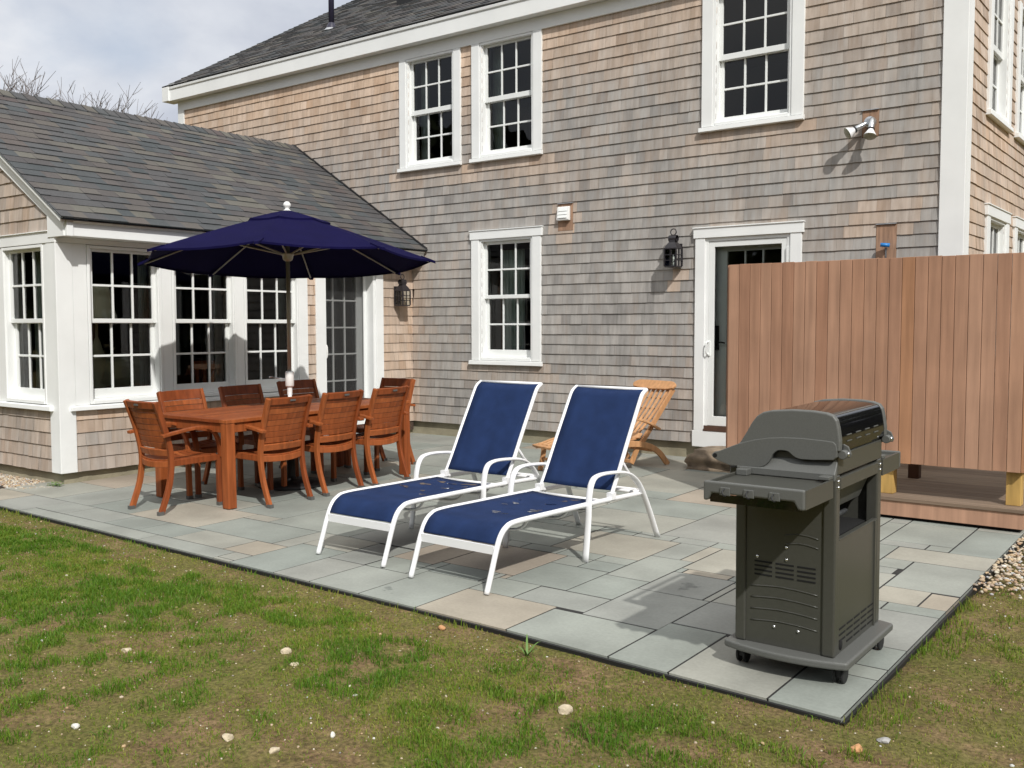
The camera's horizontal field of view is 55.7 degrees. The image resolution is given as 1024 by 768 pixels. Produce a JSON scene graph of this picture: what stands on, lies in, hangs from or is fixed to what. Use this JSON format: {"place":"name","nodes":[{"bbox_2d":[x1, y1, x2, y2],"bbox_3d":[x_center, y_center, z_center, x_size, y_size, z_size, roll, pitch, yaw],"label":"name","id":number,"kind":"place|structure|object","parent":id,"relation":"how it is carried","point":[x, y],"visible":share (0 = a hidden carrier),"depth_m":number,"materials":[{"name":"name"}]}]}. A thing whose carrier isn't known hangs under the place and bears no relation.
{"place":"outdoors","nodes":[
{"label":"outdoors","id":0,"kind":"place"},
{"bbox_2d":[0,0,352,122],"label":"sky","id":1,"kind":"structure","parent":0,"point":[97,45],"materials":[{"name":"white"}]},
{"bbox_2d":[0,433,1023,723],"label":"patio","id":2,"kind":"structure","parent":0,"point":[666,647],"depth_m":6.29,"materials":[{"name":"grey stone"}]},
{"bbox_2d":[46,481,62,485],"bbox_3d":[-4.351,0.962,9.251,0.256,0.049,0.128,2,4,37],"label":"clover","id":3,"kind":"object","parent":2,"relation":"on","point":[54,484],"visible":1,"depth_m":9.26,"materials":[{"name":"green plant"}]},
{"bbox_2d":[123,399,222,515],"bbox_3d":[-2.844,0.580,8.113,0.557,0.928,0.635,3,5,39],"label":"dining armchair","id":4,"kind":"object","parent":2,"relation":"on","point":[149,423],"visible":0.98,"depth_m":7.97,"materials":[{"name":"brown wood"}]},
{"bbox_2d":[156,388,244,497],"bbox_3d":[-2.876,0.525,8.905,0.635,0.928,0.557,2,5,37],"label":"dining armchair","id":5,"kind":"object","parent":2,"relation":"on","point":[208,444],"visible":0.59,"depth_m":8.93,"materials":[{"name":"brown wood"}]},
{"bbox_2d":[218,384,298,485],"bbox_3d":[-2.486,0.482,9.470,0.635,0.928,0.557,3,5,39],"label":"dining armchair","id":6,"kind":"object","parent":2,"relation":"on","point":[249,396],"visible":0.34,"depth_m":9.53,"materials":[{"name":"brown wood"}]},
{"bbox_2d":[235,394,314,508],"bbox_3d":[-2.090,0.555,8.373,0.635,0.928,0.557,2,5,37],"label":"dining armchair","id":7,"kind":"object","parent":2,"relation":"on","point":[279,425],"visible":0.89,"depth_m":8.21,"materials":[{"name":"brown wood"}]},
{"bbox_2d":[155,398,410,508],"bbox_3d":[-2.095,0.584,9.155,1.050,0.741,2.200,2,5,37],"label":"dining table","id":8,"kind":"object","parent":2,"relation":"on","point":[227,423],"visible":0.41,"depth_m":8.35,"materials":[{"name":"brown wood"}]},
{"bbox_2d":[138,202,435,490],"bbox_3d":[-2.111,-0.383,9.175,2.576,2.675,2.572,-2,4,-25],"label":"patio umbrella","id":9,"kind":"object","parent":2,"relation":"on","point":[287,244],"visible":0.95,"depth_m":9.14,"materials":[{"name":"blue fabric"}]},
{"bbox_2d":[276,379,351,473],"bbox_3d":[-2.093,0.429,10.180,0.635,0.928,0.557,3,5,41],"label":"dining armchair","id":10,"kind":"object","parent":2,"relation":"on","point":[308,386],"visible":0.22,"depth_m":10.20,"materials":[{"name":"brown wood"}]},
{"bbox_2d":[279,389,364,496],"bbox_3d":[-1.727,0.516,8.887,0.635,0.928,0.557,2,5,36],"label":"dining armchair","id":11,"kind":"object","parent":2,"relation":"on","point":[346,419],"visible":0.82,"depth_m":8.72,"materials":[{"name":"brown wood"}]},
{"bbox_2d":[330,385,410,485],"bbox_3d":[-1.355,0.480,9.353,0.635,0.928,0.557,2,5,35],"label":"dining armchair","id":12,"kind":"object","parent":2,"relation":"on","point":[391,406],"visible":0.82,"depth_m":9.19,"materials":[{"name":"brown wood"}]},
{"bbox_2d":[344,377,415,471],"bbox_3d":[-1.392,0.414,10.308,0.557,0.928,0.635,3,5,38],"label":"dining armchair","id":13,"kind":"object","parent":2,"relation":"on","point":[396,382],"visible":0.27,"depth_m":10.35,"materials":[{"name":"brown wood"}]},
{"bbox_2d":[316,380,553,567],"bbox_3d":[-0.510,0.563,6.986,0.725,1.072,1.865,2,5,37],"label":"sun lounger","id":14,"kind":"object","parent":2,"relation":"on","point":[492,428],"visible":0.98,"depth_m":7.27,"materials":[{"name":"blue fabric"}]},
{"bbox_2d":[408,385,659,594],"bbox_3d":[0.190,0.601,6.351,0.725,1.072,1.865,3,5,39],"label":"sun lounger","id":15,"kind":"object","parent":2,"relation":"on","point":[590,444],"visible":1,"depth_m":6.63,"materials":[{"name":"blue fabric"}]},
{"bbox_2d":[532,379,676,470],"bbox_3d":[0.958,0.440,10.080,1.547,0.890,0.694,-3,5,-36],"label":"deck chair","id":16,"kind":"object","parent":2,"relation":"on","point":[653,386],"visible":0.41,"depth_m":10.19,"materials":[{"name":"brown wood"}]},
{"bbox_2d":[684,446,730,472],"bbox_3d":[2.310,0.774,9.883,1.071,0.259,0.626,2,4,37],"label":"boulder step","id":17,"kind":"object","parent":2,"relation":"on","point":[702,459],"visible":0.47,"depth_m":9.82,"materials":[{"name":"stone"}]},
{"bbox_2d":[704,398,900,683],"bbox_3d":[1.347,0.670,4.460,0.627,1.166,1.384,2,5,37],"label":"gas grill","id":18,"kind":"object","parent":2,"relation":"on","point":[802,482],"visible":1,"depth_m":4.21,"materials":[{"name":"grey metal"}]},
{"bbox_2d":[726,253,1023,531],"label":"shower enclosure","id":19,"kind":"object","parent":2,"relation":"on","point":[911,345],"visible":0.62,"depth_m":7.41,"materials":[{"name":"brown wood"}]},
{"bbox_2d":[0,466,1023,767],"bbox_3d":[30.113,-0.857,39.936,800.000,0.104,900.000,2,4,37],"label":"ground","id":20,"kind":"structure","parent":0,"point":[944,736],"depth_m":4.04,"materials":[{"name":"green plant"}]},
{"bbox_2d":[3,72,26,90],"bbox_3d":[-17.683,-5.450,33.749,7.278,10.234,10.381,2,4,37],"label":"bare tree","id":21,"kind":"object","parent":20,"relation":"on","point":[12,84],"visible":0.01,"depth_m":32.41,"materials":[{"name":"grey plant"}]},
{"bbox_2d":[0,473,47,488],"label":"gravel bed","id":22,"kind":"object","parent":20,"relation":"on","point":[8,481],"visible":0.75,"depth_m":9.54,"materials":[{"name":"beige gravel"}]},
{"bbox_2d":[0,58,61,99],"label":"bare tree","id":23,"kind":"object","parent":20,"relation":"on","point":[27,92],"visible":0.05,"depth_m":29.18,"materials":[{"name":"grey plant"}]},
{"bbox_2d":[8,77,129,110],"bbox_3d":[-13.843,-4.641,28.779,7.404,9.170,9.345,-1,3,-13],"label":"bare tree","id":24,"kind":"object","parent":20,"relation":"on","point":[100,105],"visible":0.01,"depth_m":30.80,"materials":[{"name":"grey plant"}]},
{"bbox_2d":[71,723,79,728],"bbox_3d":[-1.719,1.347,3.816,0.043,0.024,0.030,2,4,37],"label":"stone","id":25,"kind":"object","parent":20,"relation":"on","point":[75,726],"visible":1,"depth_m":3.81,"materials":[{"name":"white stone"}]},
{"bbox_2d":[56,81,157,116],"bbox_3d":[-16.090,-5.514,35.578,9.579,10.128,7.359,1,4,14],"label":"bare tree","id":26,"kind":"object","parent":20,"relation":"on","point":[68,100],"visible":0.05,"depth_m":32.97,"materials":[{"name":"grey plant"}]},
{"bbox_2d":[78,82,163,117],"bbox_3d":[-10.514,-4.495,29.649,5.257,8.774,8.076,1,4,17],"label":"bare tree","id":27,"kind":"object","parent":20,"relation":"on","point":[123,110],"visible":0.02,"depth_m":27.23,"materials":[{"name":"grey plant"}]},
{"bbox_2d":[121,648,131,652],"bbox_3d":[-1.871,1.292,4.708,0.065,0.024,0.042,2,4,37],"label":"stone","id":28,"kind":"object","parent":20,"relation":"on","point":[126,649],"visible":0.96,"depth_m":4.69,"materials":[{"name":"beige stone"}]},
{"bbox_2d":[222,733,233,741],"bbox_3d":[-1.083,1.344,3.684,0.048,0.033,0.043,2,4,37],"label":"stone","id":29,"kind":"object","parent":20,"relation":"on","point":[226,736],"visible":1,"depth_m":3.67,"materials":[{"name":"beige stone"}]},
{"bbox_2d":[269,747,279,753],"bbox_3d":[-0.873,1.348,3.560,0.039,0.028,0.031,-1,4,-20],"label":"stone","id":30,"kind":"object","parent":20,"relation":"on","point":[272,750],"visible":1,"depth_m":3.55,"materials":[{"name":"beige stone"}]},
{"bbox_2d":[280,647,291,653],"bbox_3d":[-1.081,1.282,4.636,0.052,0.041,0.028,-1,4,-20],"label":"stone","id":31,"kind":"object","parent":20,"relation":"on","point":[286,650],"visible":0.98,"depth_m":4.63,"materials":[{"name":"beige stone"}]},
{"bbox_2d":[438,625,445,629],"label":"stone","id":32,"kind":"object","parent":20,"relation":"on","point":[441,627],"visible":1,"depth_m":4.98,"materials":[{"name":"stone"}]},
{"bbox_2d":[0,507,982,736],"bbox_3d":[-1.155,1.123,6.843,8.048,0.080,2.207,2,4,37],"label":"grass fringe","id":33,"kind":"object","parent":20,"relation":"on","point":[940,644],"depth_m":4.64,"materials":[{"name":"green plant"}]},
{"bbox_2d":[0,516,1021,767],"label":"pebbles","id":34,"kind":"object","parent":20,"relation":"on","point":[412,700],"visible":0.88,"depth_m":4.17,"materials":[{"name":"grey stone"}]},
{"bbox_2d":[0,0,1023,483],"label":"house","id":35,"kind":"structure","parent":20,"relation":"on","point":[636,132],"depth_m":10.99,"materials":[{"name":"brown wood"}]},
{"bbox_2d":[1,244,46,403],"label":"window","id":36,"kind":"structure","parent":35,"relation":"in","point":[11,258],"depth_m":9.76,"materials":[{"name":"white paint"}]},
{"bbox_2d":[34,251,44,388],"bbox_3d":[-4.816,-0.615,9.953,0.260,1.500,0.058,2,4,37],"label":"curtain","id":37,"kind":"object","parent":35,"relation":"hanging from","point":[38,281],"visible":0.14,"depth_m":9.95,"materials":[{"name":"grey fabric"}]},
{"bbox_2d":[93,356,139,386],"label":"armchair","id":38,"kind":"object","parent":35,"relation":"on","point":[122,371],"visible":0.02,"depth_m":10.92,"materials":[{"name":"beige fabric"}]},
{"bbox_2d":[86,245,163,403],"bbox_3d":[-3.934,-0.596,9.783,0.184,1.544,0.809,2,4,37],"label":"window","id":39,"kind":"structure","parent":35,"relation":"in","point":[113,394],"depth_m":9.85,"materials":[{"name":"white paint"}]},
{"bbox_2d":[137,255,148,385],"bbox_3d":[-3.897,-0.635,10.267,0.058,1.500,0.130,2,4,37],"label":"curtain","id":40,"kind":"object","parent":35,"relation":"hanging from","point":[143,327],"visible":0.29,"depth_m":10.24,"materials":[{"name":"fabric"}]},
{"bbox_2d":[193,360,214,382],"bbox_3d":[-3.493,0.210,11.374,0.480,0.960,0.440,-2,4,-23],"label":"wooden chair","id":41,"kind":"object","parent":35,"relation":"in","point":[198,365],"visible":0.18,"depth_m":11.49,"materials":[{"name":"brown wood"}]},
{"bbox_2d":[171,270,237,395],"bbox_3d":[-3.374,-0.641,10.524,0.184,1.544,0.809,2,4,37],"label":"window","id":42,"kind":"structure","parent":35,"relation":"in","point":[210,388],"depth_m":10.65,"materials":[{"name":"white paint"}]},
{"bbox_2d":[213,275,222,381],"bbox_3d":[-3.334,-0.680,11.012,0.058,1.500,0.120,2,4,37],"label":"curtain","id":43,"kind":"object","parent":35,"relation":"hanging from","point":[218,332],"visible":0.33,"depth_m":10.99,"materials":[{"name":"fabric"}]},
{"bbox_2d":[243,277,301,391],"bbox_3d":[-2.823,-0.685,11.253,0.184,1.544,0.809,2,4,37],"label":"window","id":44,"kind":"structure","parent":35,"relation":"in","point":[268,385],"depth_m":11.35,"materials":[{"name":"white paint"}]},
{"bbox_2d":[278,279,285,377],"bbox_3d":[-2.780,-0.724,11.745,0.058,1.500,0.120,2,4,37],"label":"curtain","id":45,"kind":"object","parent":35,"relation":"hanging from","point":[282,329],"visible":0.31,"depth_m":11.72,"materials":[{"name":"fabric"}]},
{"bbox_2d":[315,275,383,435],"bbox_3d":[-2.122,-0.454,12.268,0.300,2.236,1.150,2,4,37],"label":"door","id":46,"kind":"structure","parent":35,"relation":"in","point":[368,327],"depth_m":12.52,"materials":[{"name":"white paint"}]},
{"bbox_2d":[394,274,410,305],"bbox_3d":[-1.452,-1.239,12.768,0.178,0.422,0.156,2,4,37],"label":"wall lantern","id":47,"kind":"object","parent":35,"relation":"attached to","point":[401,286],"depth_m":12.74,"materials":[{"name":"black metal"}]},
{"bbox_2d":[421,64,429,159],"bbox_3d":[-1.171,-3.639,13.139,0.120,1.350,0.058,2,4,37],"label":"curtain","id":48,"kind":"object","parent":35,"relation":"hanging from","point":[424,133],"visible":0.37,"depth_m":13.12,"materials":[{"name":"grey fabric"}]},
{"bbox_2d":[397,48,461,172],"bbox_3d":[-1.048,-3.574,12.779,1.103,1.477,0.212,2,4,37],"label":"window","id":49,"kind":"structure","parent":35,"relation":"in","point":[408,87],"depth_m":12.84,"materials":[{"name":"white paint"}]},
{"bbox_2d":[493,48,503,149],"bbox_3d":[-0.169,-3.596,12.384,0.150,1.350,0.058,2,4,37],"label":"curtain","id":50,"kind":"object","parent":35,"relation":"hanging from","point":[497,120],"visible":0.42,"depth_m":12.37,"materials":[{"name":"grey fabric"}]},
{"bbox_2d":[469,29,542,163],"bbox_3d":[-0.040,-3.530,12.019,1.119,1.477,0.212,2,4,37],"label":"window","id":51,"kind":"structure","parent":35,"relation":"in","point":[481,99],"depth_m":12.07,"materials":[{"name":"white paint"}]},
{"bbox_2d":[468,225,543,365],"bbox_3d":[-0.042,-1.089,12.168,1.146,1.704,0.212,2,4,37],"label":"window","id":52,"kind":"structure","parent":35,"relation":"in","point":[482,352],"depth_m":12.21,"materials":[{"name":"white paint"}]},
{"bbox_2d":[503,249,524,349],"bbox_3d":[0.027,-1.045,12.441,0.330,1.350,0.058,2,4,37],"label":"curtain","id":53,"kind":"object","parent":35,"relation":"hanging from","point":[510,304],"visible":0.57,"depth_m":12.43,"materials":[{"name":"grey fabric"}]},
{"bbox_2d":[556,206,569,220],"bbox_3d":[0.607,-2.025,11.509,0.170,0.165,0.058,2,4,37],"label":"wall vent","id":54,"kind":"object","parent":35,"relation":"attached to","point":[563,213],"depth_m":11.49,"materials":[{"name":"white plastic"}]},
{"bbox_2d":[663,228,682,267],"bbox_3d":[1.768,-1.487,10.587,0.156,0.422,0.178,2,4,37],"label":"wall lantern","id":55,"kind":"object","parent":35,"relation":"attached to","point":[674,246],"depth_m":10.56,"materials":[{"name":"black metal"}]},
{"bbox_2d":[692,220,804,446],"bbox_3d":[2.511,-0.489,10.282,1.234,2.378,0.243,2,4,37],"label":"door","id":56,"kind":"structure","parent":35,"relation":"in","point":[711,251],"depth_m":10.48,"materials":[{"name":"white paint"}]},
{"bbox_2d":[698,0,805,132],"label":"window","id":57,"kind":"structure","parent":35,"relation":"in","point":[713,67],"depth_m":10.14,"materials":[{"name":"white paint"}]},
{"bbox_2d":[844,116,876,139],"bbox_3d":[3.357,-2.454,9.308,0.312,0.243,0.213,2,4,37],"label":"flood light","id":58,"kind":"object","parent":35,"relation":"attached to","point":[869,122],"visible":1,"depth_m":9.29,"materials":[{"name":"silver metal"}]},
{"bbox_2d":[880,243,889,257],"bbox_3d":[3.579,-1.097,9.310,0.087,0.516,0.058,1,4,20],"label":"shower pipe","id":59,"kind":"object","parent":35,"relation":"attached to","point":[885,245],"visible":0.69,"depth_m":9.28,"materials":[{"name":"blue metal"}]},
{"bbox_2d":[983,203,1011,350],"bbox_3d":[5.007,-0.978,10.174,0.212,1.704,1.186,2,4,37],"label":"window","id":60,"kind":"structure","parent":35,"relation":"in","point":[997,220],"depth_m":10.23,"materials":[{"name":"white paint"}]},
{"bbox_2d":[985,0,1014,132],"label":"window","id":61,"kind":"structure","parent":35,"relation":"in","point":[1001,12],"depth_m":10.25,"materials":[{"name":"white paint"}]},
{"bbox_2d":[1010,216,1023,330],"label":"window","id":62,"kind":"structure","parent":35,"relation":"in","point":[1018,223],"depth_m":10.92,"materials":[{"name":"white paint"}]},
{"bbox_2d":[1013,1,1023,145],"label":"window","id":63,"kind":"structure","parent":35,"relation":"in","point":[1019,92],"depth_m":10.69,"materials":[{"name":"white paint"}]},
{"bbox_2d":[0,507,1023,726],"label":"patio edging","id":64,"kind":"object","parent":20,"relation":"on","point":[905,660],"visible":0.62,"depth_m":4.85,"materials":[{"name":"black stone"}]},
{"bbox_2d":[504,635,541,655],"bbox_3d":[0.065,1.254,4.591,0.126,0.082,0.189,2,4,37],"label":"weed","id":65,"kind":"object","parent":20,"relation":"on","point":[526,652],"visible":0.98,"depth_m":4.61,"materials":[{"name":"green plant"}]},
{"bbox_2d":[558,704,572,714],"bbox_3d":[0.220,1.326,3.942,0.055,0.047,0.049,2,4,37],"label":"stone","id":66,"kind":"object","parent":20,"relation":"on","point":[564,709],"visible":1,"depth_m":3.93,"materials":[{"name":"beige stone"}]},
{"bbox_2d":[850,743,862,753],"bbox_3d":[1.258,1.336,3.543,0.044,0.038,0.048,2,4,37],"label":"stone","id":67,"kind":"object","parent":20,"relation":"on","point":[858,746],"visible":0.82,"depth_m":3.53,"materials":[{"name":"stone"}]},
{"bbox_2d":[876,737,890,743],"bbox_3d":[1.390,1.334,3.623,0.050,0.029,0.040,1,4,20],"label":"stone","id":68,"kind":"object","parent":20,"relation":"on","point":[884,740],"visible":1,"depth_m":3.61,"materials":[{"name":"grey stone"}]},
{"bbox_2d":[973,535,1023,598],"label":"gravel strip","id":69,"kind":"object","parent":20,"relation":"on","point":[1010,558],"visible":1,"depth_m":5.89,"materials":[{"name":"beige gravel"}]},
{"bbox_3d":[-4.269,0.407,9.940,0.320,0.739,0.560,2,4,37],"label":"side table","id":70,"kind":"object","parent":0,"visible":0},
{"bbox_2d":[92,286,116,387],"bbox_3d":[-4.223,-0.484,9.850,0.420,1.050,0.420,2,4,37],"label":"table lamp","id":71,"kind":"object","parent":70,"relation":"on","point":[101,302],"visible":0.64,"depth_m":9.79,"materials":[{"name":"beige"}]}
]}

